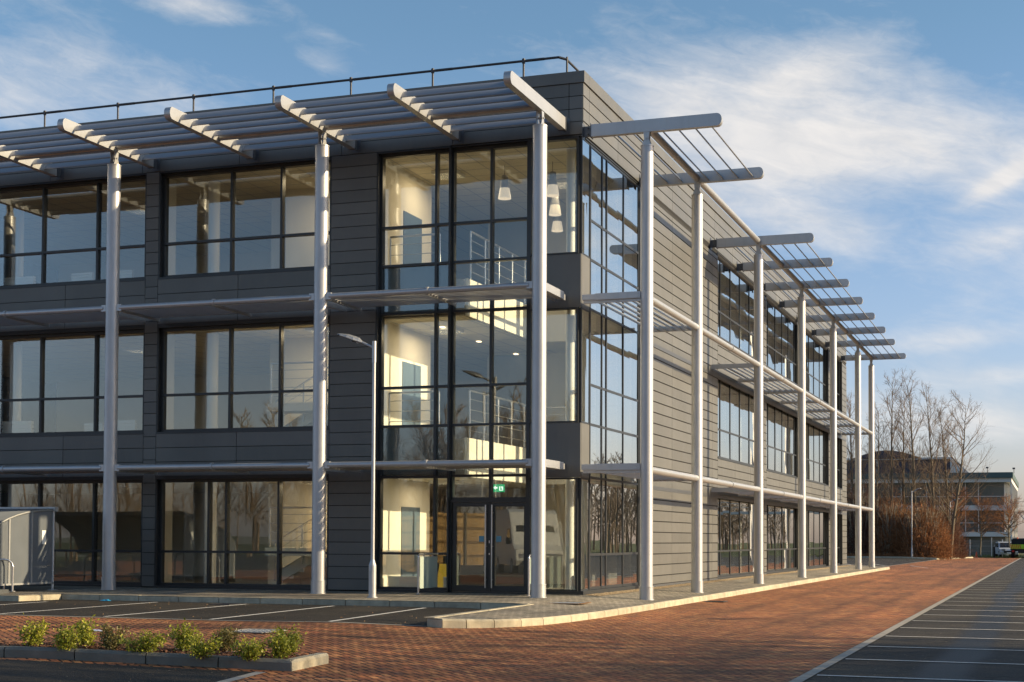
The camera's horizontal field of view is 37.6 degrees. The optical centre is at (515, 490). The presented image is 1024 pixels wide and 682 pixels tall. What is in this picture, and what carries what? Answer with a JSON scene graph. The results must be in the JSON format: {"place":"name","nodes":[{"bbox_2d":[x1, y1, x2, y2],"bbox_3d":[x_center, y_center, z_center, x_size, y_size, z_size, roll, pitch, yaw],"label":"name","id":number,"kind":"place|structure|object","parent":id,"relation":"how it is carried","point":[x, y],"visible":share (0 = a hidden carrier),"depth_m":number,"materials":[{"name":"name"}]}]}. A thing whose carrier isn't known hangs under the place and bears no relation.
{"place":"outdoors","nodes":[
{"label":"outdoors","id":0,"kind":"place"},
{"bbox_2d":[0,659,251,681],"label":"access road","id":1,"kind":"structure","parent":0,"point":[26,671],"depth_m":15.26,"materials":[{"name":"grey asphalt"}]},
{"bbox_2d":[0,565,882,618],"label":"pavement","id":2,"kind":"structure","parent":0,"point":[542,607],"depth_m":32.39,"materials":[{"name":"grey concrete"}]},
{"bbox_2d":[0,558,15,591],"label":"cycle hoop","id":3,"kind":"object","parent":2,"relation":"on","point":[12,579],"visible":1,"depth_m":32.68,"materials":[{"name":"silver metal"}]},
{"bbox_2d":[0,507,57,589],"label":"cycle shelter","id":4,"kind":"object","parent":2,"relation":"on","point":[27,542],"visible":1,"depth_m":33.54,"materials":[{"name":"metal"}]},
{"bbox_2d":[338,333,377,597],"bbox_3d":[-3.254,-0.526,30.943,0.930,5.464,0.300,0,-2,20],"label":"street lamp","id":5,"kind":"object","parent":2,"relation":"on","point":[372,572],"visible":1,"depth_m":30.79,"materials":[{"name":"silver metal"}]},
{"bbox_2d":[416,553,437,593],"bbox_3d":[-1.955,1.848,33.400,0.097,0.891,1.150,0,-2,20],"label":"door barrier","id":6,"kind":"object","parent":2,"relation":"on","point":[427,578],"depth_m":33.37,"materials":[{"name":"clear glass"}]},
{"bbox_2d":[0,56,905,599],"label":"office building","id":7,"kind":"structure","parent":2,"relation":"on","point":[632,376],"depth_m":36.74,"materials":[{"name":"black metal"}]},
{"bbox_2d":[2,421,33,432],"bbox_3d":[-12.794,-1.479,38.590,0.900,0.580,0.100,0,-2,20],"label":"radiator","id":8,"kind":"object","parent":7,"relation":"on","point":[17,426],"visible":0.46,"depth_m":38.54,"materials":[{"name":"white metal"}]},
{"bbox_2d":[4,276,35,285],"bbox_3d":[-12.776,-5.287,38.715,0.900,0.400,0.100,0,-2,20],"label":"radiator","id":9,"kind":"object","parent":7,"relation":"on","point":[20,280],"visible":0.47,"depth_m":38.67,"materials":[{"name":"white metal"}]},
{"bbox_2d":[0,476,143,586],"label":"window","id":10,"kind":"structure","parent":7,"relation":"in","point":[40,481],"depth_m":37.21,"materials":[{"name":"paint"}]},
{"bbox_2d":[0,325,144,437],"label":"window","id":11,"kind":"structure","parent":7,"relation":"in","point":[131,329],"depth_m":37.48,"materials":[{"name":"paint"}]},
{"bbox_2d":[0,171,146,288],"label":"window","id":12,"kind":"structure","parent":7,"relation":"in","point":[99,181],"depth_m":37.63,"materials":[{"name":"paint"}]},
{"bbox_2d":[71,272,93,280],"bbox_3d":[-10.977,-5.300,38.074,0.620,0.400,0.100,0,-2,20],"label":"radiator","id":13,"kind":"object","parent":7,"relation":"attached to","point":[82,276],"visible":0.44,"depth_m":38.03,"materials":[{"name":"white metal"}]},
{"bbox_2d":[84,423,103,430],"bbox_3d":[-10.604,-1.444,37.809,0.550,0.480,0.100,0,-2,20],"label":"radiator","id":14,"kind":"object","parent":7,"relation":"attached to","point":[88,427],"visible":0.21,"depth_m":37.79,"materials":[{"name":"white metal"}]},
{"bbox_2d":[117,420,136,430],"bbox_3d":[-9.780,-1.475,37.516,0.700,0.530,0.100,0,-2,20],"label":"radiator","id":15,"kind":"object","parent":7,"relation":"attached to","point":[127,424],"visible":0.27,"depth_m":37.44,"materials":[{"name":"white metal"}]},
{"bbox_2d":[120,270,133,277],"bbox_3d":[-9.856,-5.307,37.675,0.600,0.400,0.100,0,-2,20],"label":"radiator","id":16,"kind":"object","parent":7,"relation":"attached to","point":[126,273],"visible":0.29,"depth_m":37.59,"materials":[{"name":"white metal"}]},
{"bbox_2d":[154,474,329,589],"bbox_3d":[-6.500,0.986,35.753,4.670,2.715,0.302,0,-2,20],"label":"window","id":17,"kind":"structure","parent":7,"relation":"in","point":[160,483],"depth_m":35.96,"materials":[{"name":"paint"}]},
{"bbox_2d":[156,315,330,433],"bbox_3d":[-6.482,-2.717,35.874,4.670,2.685,0.302,0,-2,20],"label":"window","id":18,"kind":"structure","parent":7,"relation":"in","point":[162,329],"depth_m":36.01,"materials":[{"name":"paint"}]},
{"bbox_2d":[158,156,332,279],"bbox_3d":[-6.465,-6.494,35.998,4.670,2.705,0.302,0,-2,20],"label":"window","id":19,"kind":"structure","parent":7,"relation":"in","point":[164,176],"depth_m":36.14,"materials":[{"name":"paint"}]},
{"bbox_2d":[388,576,416,586],"bbox_3d":[-2.580,2.168,34.827,0.780,0.340,0.100,0,-2,20],"label":"radiator","id":20,"kind":"object","parent":7,"relation":"on","point":[402,581],"visible":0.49,"depth_m":34.80,"materials":[{"name":"white metal"}]},
{"bbox_2d":[375,145,452,592],"bbox_3d":[-2.318,-2.780,34.393,1.830,10.195,0.302,0,-2,20],"label":"window","id":21,"kind":"structure","parent":7,"relation":"in","point":[436,151],"depth_m":34.36,"materials":[{"name":"paint"}]},
{"bbox_2d":[437,564,445,586],"bbox_3d":[-1.705,2.056,35.560,0.300,0.620,0.336,0,-2,20],"label":"wet floor sign","id":22,"kind":"object","parent":7,"relation":"on","point":[441,573],"visible":0.53,"depth_m":35.48,"materials":[{"name":"yellow plastic"}]},
{"bbox_2d":[452,503,488,591],"bbox_3d":[-1.022,1.280,33.773,0.875,2.000,0.157,0,-2,20],"label":"entrance door","id":23,"kind":"structure","parent":7,"relation":"in","point":[467,588],"depth_m":33.79,"materials":[{"name":"paint"}]},
{"bbox_2d":[450,142,526,499],"bbox_3d":[-0.547,-3.777,33.872,1.930,8.020,0.160,0,-2,20],"label":"window","id":24,"kind":"structure","parent":7,"relation":"in","point":[492,148],"depth_m":33.90,"materials":[{"name":"paint"}]},
{"bbox_2d":[493,479,504,491],"bbox_3d":[-0.401,-0.111,35.061,0.300,0.310,0.026,0,-2,20],"label":"exit sign","id":25,"kind":"object","parent":7,"relation":"hanging from","point":[499,488],"visible":0.97,"depth_m":35.04,"materials":[{"name":"green plastic"}]},
{"bbox_2d":[498,165,510,199],"bbox_3d":[-0.260,-7.324,35.687,0.310,0.810,0.310,0,-2,20],"label":"pendant lamp","id":26,"kind":"object","parent":7,"relation":"hanging from","point":[504,192],"visible":1,"depth_m":35.60,"materials":[{"name":"beige"}]},
{"bbox_2d":[491,502,525,592],"bbox_3d":[-0.150,1.274,33.463,0.875,2.000,0.157,0,-2,20],"label":"entrance door","id":27,"kind":"structure","parent":7,"relation":"in","point":[494,588],"depth_m":33.53,"materials":[{"name":"paint"}]},
{"bbox_2d":[547,162,558,196],"bbox_3d":[0.872,-7.329,35.348,0.310,0.810,0.310,0,-2,20],"label":"pendant lamp","id":28,"kind":"object","parent":7,"relation":"hanging from","point":[552,189],"visible":0.94,"depth_m":35.26,"materials":[{"name":"beige"}]},
{"bbox_2d":[528,477,578,590],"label":"window","id":29,"kind":"structure","parent":7,"relation":"in","point":[529,479],"depth_m":32.94,"materials":[{"name":"paint"}]},
{"bbox_2d":[529,307,578,423],"bbox_3d":[0.861,-2.751,33.229,1.140,2.540,0.160,0,-2,20],"label":"window","id":30,"kind":"structure","parent":7,"relation":"in","point":[568,308],"depth_m":33.17,"materials":[{"name":"paint"}]},
{"bbox_2d":[529,136,579,255],"bbox_3d":[0.879,-6.504,33.352,1.140,2.590,0.160,0,-2,20],"label":"window","id":31,"kind":"structure","parent":7,"relation":"in","point":[567,138],"depth_m":33.26,"materials":[{"name":"paint"}]},
{"bbox_2d":[549,197,560,215],"bbox_3d":[0.984,-7.260,37.451,0.310,0.810,0.310,0,-2,20],"label":"pendant lamp","id":32,"kind":"object","parent":7,"relation":"hanging from","point":[554,210],"visible":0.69,"depth_m":37.35,"materials":[{"name":"beige"}]},
{"bbox_2d":[551,216,562,231],"bbox_3d":[1.093,-7.196,39.396,0.310,0.810,0.310,0,-2,20],"label":"pendant lamp","id":33,"kind":"object","parent":7,"relation":"hanging from","point":[557,224],"visible":0.69,"depth_m":39.29,"materials":[{"name":"beige"}]},
{"bbox_2d":[575,478,588,590],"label":"window","id":34,"kind":"structure","parent":7,"relation":"in","point":[583,521],"depth_m":33.09,"materials":[{"name":"paint"}]},
{"bbox_2d":[575,307,589,424],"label":"window","id":35,"kind":"structure","parent":7,"relation":"in","point":[584,315],"depth_m":33.21,"materials":[{"name":"glass"}]},
{"bbox_2d":[576,137,590,258],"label":"window","id":36,"kind":"structure","parent":7,"relation":"in","point":[584,221],"depth_m":33.34,"materials":[{"name":"glass"}]},
{"bbox_2d":[588,145,638,589],"bbox_3d":[2.309,-2.711,35.622,0.144,10.010,4.240,0,-2,20],"label":"window","id":37,"kind":"structure","parent":7,"relation":"in","point":[614,196],"depth_m":35.45,"materials":[{"name":"glass"}]},
{"bbox_2d":[717,252,763,364],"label":"window","id":38,"kind":"structure","parent":7,"relation":"in","point":[735,305],"depth_m":49.70,"materials":[{"name":"glass"}]},
{"bbox_2d":[717,372,763,469],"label":"window","id":39,"kind":"structure","parent":7,"relation":"in","point":[735,414],"depth_m":49.56,"materials":[{"name":"glass"}]},
{"bbox_2d":[717,492,763,578],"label":"window","id":40,"kind":"structure","parent":7,"relation":"in","point":[735,524],"depth_m":49.46,"materials":[{"name":"glass"}]},
{"bbox_2d":[766,296,797,385],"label":"window","id":41,"kind":"structure","parent":7,"relation":"in","point":[781,334],"depth_m":58.17,"materials":[{"name":"glass"}]},
{"bbox_2d":[766,397,797,478],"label":"window","id":42,"kind":"structure","parent":7,"relation":"in","point":[782,427],"depth_m":58.03,"materials":[{"name":"glass"}]},
{"bbox_2d":[766,499,797,573],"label":"window","id":43,"kind":"structure","parent":7,"relation":"in","point":[782,522],"depth_m":57.93,"materials":[{"name":"glass"}]},
{"bbox_2d":[806,329,828,404],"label":"window","id":44,"kind":"structure","parent":7,"relation":"in","point":[816,356],"depth_m":66.89,"materials":[{"name":"glass"}]},
{"bbox_2d":[806,417,828,485],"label":"window","id":45,"kind":"structure","parent":7,"relation":"in","point":[817,440],"depth_m":66.96,"materials":[{"name":"glass"}]},
{"bbox_2d":[806,505,828,568],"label":"window","id":46,"kind":"structure","parent":7,"relation":"in","point":[817,523],"depth_m":66.71,"materials":[{"name":"glass"}]},
{"bbox_2d":[829,350,841,412],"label":"window","id":47,"kind":"structure","parent":7,"relation":"in","point":[839,364],"depth_m":74.03,"materials":[{"name":"glass"}]},
{"bbox_2d":[829,433,842,489],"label":"window","id":48,"kind":"structure","parent":7,"relation":"in","point":[839,441],"depth_m":73.88,"materials":[{"name":"paint"}]},
{"bbox_2d":[837,509,842,565],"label":"window","id":49,"kind":"structure","parent":7,"relation":"in","point":[839,516],"depth_m":73.75,"materials":[{"name":"glass"}]},
{"bbox_2d":[526,554,530,595],"bbox_3d":[0.457,1.831,32.541,0.097,0.891,1.150,0,-2,20],"label":"door barrier","id":50,"kind":"object","parent":2,"relation":"on","point":[529,570],"depth_m":32.03,"materials":[{"name":"silver metal"}]},
{"bbox_2d":[593,565,853,595],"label":"gravel margin","id":51,"kind":"object","parent":2,"relation":"on","point":[668,586],"visible":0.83,"depth_m":45.58,"materials":[{"name":"grey gravel"}]},
{"bbox_2d":[586,571,797,595],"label":"gravel stones","id":52,"kind":"object","parent":51,"relation":"on","point":[615,592],"visible":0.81,"depth_m":36.93,"materials":[{"name":"grey gravel"}]},
{"bbox_2d":[0,557,1018,681],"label":"brick road","id":53,"kind":"structure","parent":0,"point":[832,613],"depth_m":21.71,"materials":[{"name":"red brick"}]},
{"bbox_2d":[0,646,293,670],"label":"planter kerb","id":54,"kind":"structure","parent":53,"relation":"on","point":[179,659],"depth_m":16.34,"materials":[{"name":"grey concrete"}]},
{"bbox_2d":[0,641,303,658],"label":"planter soil","id":55,"kind":"structure","parent":54,"relation":"in","point":[168,649],"depth_m":16.94,"materials":[{"name":"brown soil"}]},
{"bbox_2d":[14,613,50,646],"bbox_3d":[-5.396,1.572,16.879,0.382,0.399,0.395,-2,-3,44],"label":"shrub","id":56,"kind":"object","parent":55,"relation":"on","point":[34,636],"visible":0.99,"depth_m":16.84,"materials":[{"name":"green plant"}]},
{"bbox_2d":[45,622,87,650],"bbox_3d":[-4.929,1.614,16.563,0.434,0.327,0.442,0,-2,20],"label":"shrub","id":57,"kind":"object","parent":55,"relation":"on","point":[68,641],"visible":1,"depth_m":16.50,"materials":[{"name":"green plant"}]},
{"bbox_2d":[69,614,98,647],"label":"shrub","id":58,"kind":"object","parent":55,"relation":"on","point":[86,630],"visible":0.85,"depth_m":16.96,"materials":[{"name":"green plant"}]},
{"bbox_2d":[96,618,133,649],"bbox_3d":[-4.441,1.606,16.697,0.401,0.379,0.523,2,-2,-38],"label":"shrub","id":59,"kind":"object","parent":55,"relation":"on","point":[109,642],"visible":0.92,"depth_m":16.64,"materials":[{"name":"green plant"}]},
{"bbox_2d":[117,628,169,653],"bbox_3d":[-4.064,1.656,16.400,0.575,0.302,0.408,1,-2,-11],"label":"shrub","id":60,"kind":"object","parent":55,"relation":"on","point":[147,645],"visible":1,"depth_m":16.37,"materials":[{"name":"green plant"}]},
{"bbox_2d":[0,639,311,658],"bbox_3d":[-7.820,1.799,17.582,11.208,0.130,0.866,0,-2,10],"label":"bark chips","id":61,"kind":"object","parent":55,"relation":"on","point":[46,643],"visible":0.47,"depth_m":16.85,"materials":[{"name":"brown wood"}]},
{"bbox_2d":[168,618,200,651],"bbox_3d":[-3.726,1.624,16.849,0.416,0.402,0.328,1,-2,-8],"label":"shrub","id":62,"kind":"object","parent":55,"relation":"on","point":[181,640],"visible":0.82,"depth_m":16.80,"materials":[{"name":"green plant"}]},
{"bbox_2d":[181,632,222,658],"bbox_3d":[-3.388,1.667,16.194,0.508,0.314,0.474,0,-2,20],"label":"shrub","id":63,"kind":"object","parent":55,"relation":"on","point":[202,650],"visible":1,"depth_m":16.13,"materials":[{"name":"green plant"}]},
{"bbox_2d":[207,623,241,651],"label":"shrub","id":64,"kind":"object","parent":55,"relation":"on","point":[226,635],"visible":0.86,"depth_m":17.04,"materials":[{"name":"green plant"}]},
{"bbox_2d":[227,635,270,660],"bbox_3d":[-2.845,1.692,16.175,0.420,0.298,0.472,0,-2,20],"label":"shrub","id":65,"kind":"object","parent":55,"relation":"on","point":[249,652],"visible":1,"depth_m":16.10,"materials":[{"name":"green plant"}]},
{"bbox_2d":[266,627,297,658],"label":"shrub","id":66,"kind":"object","parent":55,"relation":"on","point":[279,647],"visible":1,"depth_m":16.26,"materials":[{"name":"green plant"}]},
{"bbox_2d":[268,623,306,655],"bbox_3d":[-2.527,1.674,16.736,0.409,0.379,0.329,2,-3,-43],"label":"shrub","id":67,"kind":"object","parent":55,"relation":"on","point":[295,636],"visible":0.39,"depth_m":16.71,"materials":[{"name":"green plant"}]},
{"bbox_2d":[0,614,416,625],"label":"car park edging","id":68,"kind":"object","parent":53,"relation":"on","point":[220,620],"visible":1,"depth_m":24.09,"materials":[{"name":"concrete"}]},
{"bbox_2d":[218,672,264,681],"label":"access road edging","id":69,"kind":"object","parent":53,"relation":"on","point":[241,677],"visible":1,"depth_m":15.24,"materials":[{"name":"concrete"}]},
{"bbox_2d":[0,599,484,625],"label":"car park bays","id":70,"kind":"object","parent":53,"relation":"on","point":[323,613],"visible":0.75,"depth_m":27.16,"materials":[{"name":"grey asphalt"}]},
{"bbox_2d":[1,602,421,620],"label":"parking bay lines","id":71,"kind":"object","parent":70,"relation":"on","point":[218,606],"visible":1,"depth_m":27.03,"materials":[{"name":"paint"}]},
{"bbox_2d":[232,628,287,632],"bbox_3d":[-3.707,2.005,21.406,0.680,0.012,0.760,0,-2,20],"label":"manhole cover","id":72,"kind":"object","parent":53,"relation":"on","point":[249,630],"visible":0.85,"depth_m":21.40,"materials":[{"name":"metal"}]},
{"bbox_2d":[285,653,328,670],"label":"planter end kerb","id":73,"kind":"structure","parent":53,"relation":"on","point":[307,661],"depth_m":16.58,"materials":[{"name":"concrete"}]},
{"bbox_2d":[4,604,860,679],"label":"fallen leaves","id":74,"kind":"object","parent":53,"relation":"on","point":[516,635],"visible":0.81,"depth_m":22.38,"materials":[{"name":"brown plant"}]},
{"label":"planting bed","id":75,"kind":"structure","parent":53,"relation":"on","visible":0},
{"bbox_2d":[846,392,881,503],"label":"bare tree","id":76,"kind":"object","parent":75,"relation":"on","point":[852,465],"visible":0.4,"depth_m":121.93,"materials":[{"name":"brown plant"}]},
{"bbox_2d":[846,480,885,555],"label":"thicket","id":77,"kind":"object","parent":75,"relation":"on","point":[850,531],"visible":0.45,"depth_m":118.99,"materials":[{"name":"brown plant"}]},
{"bbox_2d":[853,401,901,515],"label":"bare tree","id":78,"kind":"object","parent":75,"relation":"on","point":[878,454],"visible":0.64,"depth_m":121.91,"materials":[{"name":"brown plant"}]},
{"bbox_2d":[861,478,910,517],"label":"thicket","id":79,"kind":"object","parent":75,"relation":"on","point":[880,503],"visible":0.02,"depth_m":122.36,"materials":[{"name":"brown plant"}]},
{"bbox_2d":[863,496,913,555],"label":"thicket","id":80,"kind":"object","parent":75,"relation":"on","point":[885,531],"visible":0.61,"depth_m":118.01,"materials":[{"name":"brown plant"}]},
{"bbox_2d":[861,368,924,509],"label":"bare tree","id":81,"kind":"object","parent":75,"relation":"on","point":[891,460],"visible":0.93,"depth_m":120.22,"materials":[{"name":"brown plant"}]},
{"bbox_2d":[847,553,967,557],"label":"ground cover","id":82,"kind":"object","parent":75,"relation":"on","point":[879,554],"visible":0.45,"depth_m":116.57,"materials":[{"name":"brown plant"}]},
{"bbox_2d":[879,391,936,512],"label":"bare tree","id":83,"kind":"object","parent":75,"relation":"on","point":[902,478],"visible":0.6,"depth_m":123.65,"materials":[{"name":"brown plant"}]},
{"bbox_2d":[911,488,920,556],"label":"street lamp","id":84,"kind":"object","parent":75,"relation":"on","point":[911,522],"visible":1,"depth_m":115.68,"materials":[{"name":"silver metal"}]},
{"bbox_2d":[890,368,948,514],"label":"bare tree","id":85,"kind":"object","parent":75,"relation":"on","point":[912,470],"visible":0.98,"depth_m":120.22,"materials":[{"name":"brown plant"}]},
{"bbox_2d":[884,499,958,559],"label":"thicket","id":86,"kind":"object","parent":75,"relation":"on","point":[929,537],"visible":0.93,"depth_m":116.26,"materials":[{"name":"brown plant"}]},
{"bbox_2d":[909,383,960,523],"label":"bare tree","id":87,"kind":"object","parent":75,"relation":"on","point":[932,494],"visible":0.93,"depth_m":120.83,"materials":[{"name":"brown plant"}]},
{"bbox_2d":[912,488,967,558],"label":"thicket","id":88,"kind":"object","parent":75,"relation":"on","point":[957,553],"visible":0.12,"depth_m":122.38,"materials":[{"name":"brown plant"}]},
{"bbox_2d":[918,395,975,522],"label":"bare tree","id":89,"kind":"object","parent":75,"relation":"on","point":[945,456],"visible":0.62,"depth_m":123.63,"materials":[{"name":"brown plant"}]},
{"bbox_2d":[910,390,1002,558],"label":"bare tree","id":90,"kind":"object","parent":75,"relation":"on","point":[954,515],"visible":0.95,"depth_m":121.06,"materials":[{"name":"brown plant"}]},
{"bbox_2d":[944,522,972,558],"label":"thicket","id":91,"kind":"object","parent":75,"relation":"on","point":[964,549],"visible":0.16,"depth_m":125.71,"materials":[{"name":"brown plant"}]},
{"bbox_2d":[0,0,1023,537],"label":"sky","id":92,"kind":"structure","parent":0,"point":[890,133],"materials":[{"name":"blue"}]},
{"bbox_2d":[803,553,1023,681],"bbox_3d":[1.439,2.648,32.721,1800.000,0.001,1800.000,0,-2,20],"label":"ground","id":93,"kind":"structure","parent":0,"point":[898,627],"depth_m":24.84,"materials":[{"name":"grey concrete"}]},
{"bbox_2d":[0,594,529,608],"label":"car park kerb","id":94,"kind":"object","parent":93,"relation":"on","point":[394,603],"visible":0.45,"depth_m":30.33,"materials":[{"name":"concrete"}]},
{"bbox_2d":[427,604,533,618],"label":"peninsula kerb","id":95,"kind":"structure","parent":93,"relation":"on","point":[479,611],"depth_m":25.49,"materials":[{"name":"concrete"}]},
{"bbox_2d":[427,567,889,627],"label":"pavement kerb","id":96,"kind":"structure","parent":93,"relation":"on","point":[464,623],"depth_m":27.44,"materials":[{"name":"concrete"}]},
{"bbox_2d":[846,558,932,565],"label":"car park","id":97,"kind":"structure","parent":93,"relation":"on","point":[883,561],"depth_m":101.24,"materials":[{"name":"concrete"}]},
{"bbox_2d":[847,556,936,559],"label":"kerb","id":98,"kind":"structure","parent":93,"relation":"on","point":[894,557],"depth_m":115.65,"materials":[{"name":"concrete"}]},
{"bbox_2d":[846,450,967,473],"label":"dark roof hall","id":99,"kind":"structure","parent":93,"relation":"on","point":[949,465],"depth_m":184.23,"materials":[{"name":"metal"}]},
{"bbox_2d":[804,558,1023,681],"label":"side car park","id":100,"kind":"structure","parent":93,"relation":"on","point":[1007,642],"depth_m":21.51,"materials":[{"name":"grey asphalt"}]},
{"bbox_2d":[789,558,1020,681],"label":"side car park edging","id":101,"kind":"object","parent":100,"relation":"on","point":[814,671],"visible":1,"depth_m":22.08,"materials":[{"name":"concrete"}]},
{"bbox_2d":[823,568,1023,681],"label":"side parking bay lines","id":102,"kind":"object","parent":100,"relation":"on","point":[949,648],"visible":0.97,"depth_m":20.72,"materials":[{"name":"paint"}]},
{"bbox_2d":[1010,537,1023,557],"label":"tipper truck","id":103,"kind":"object","parent":100,"relation":"on","point":[1017,544],"visible":0.98,"depth_m":136.51,"materials":[{"name":"yellow"}]},
{"bbox_2d":[847,467,1023,554],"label":"glass office","id":104,"kind":"structure","parent":93,"relation":"on","point":[1009,485],"depth_m":164.65,"materials":[{"name":"grey"}]},
{"bbox_2d":[942,487,977,532],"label":"bare tree","id":105,"kind":"object","parent":93,"relation":"on","point":[963,514],"visible":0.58,"depth_m":141.13,"materials":[{"name":"brown plant"}]},
{"bbox_2d":[964,495,1006,556],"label":"bare tree","id":106,"kind":"object","parent":93,"relation":"on","point":[983,520],"visible":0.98,"depth_m":145.52,"materials":[{"name":"brown plant"}]},
{"bbox_2d":[983,494,1023,556],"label":"bare tree","id":107,"kind":"object","parent":93,"relation":"on","point":[1011,511],"visible":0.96,"depth_m":145.60,"materials":[{"name":"brown plant"}]},
{"bbox_2d":[994,542,1018,556],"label":"parked car","id":108,"kind":"object","parent":93,"relation":"on","point":[1001,548],"visible":0.56,"depth_m":145.71,"materials":[{"name":"grey paint"}]},
{"bbox_2d":[967,554,1023,557],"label":"rough grass","id":109,"kind":"structure","parent":0,"point":[990,556],"depth_m":146.97,"materials":[{"name":"brown plant"}]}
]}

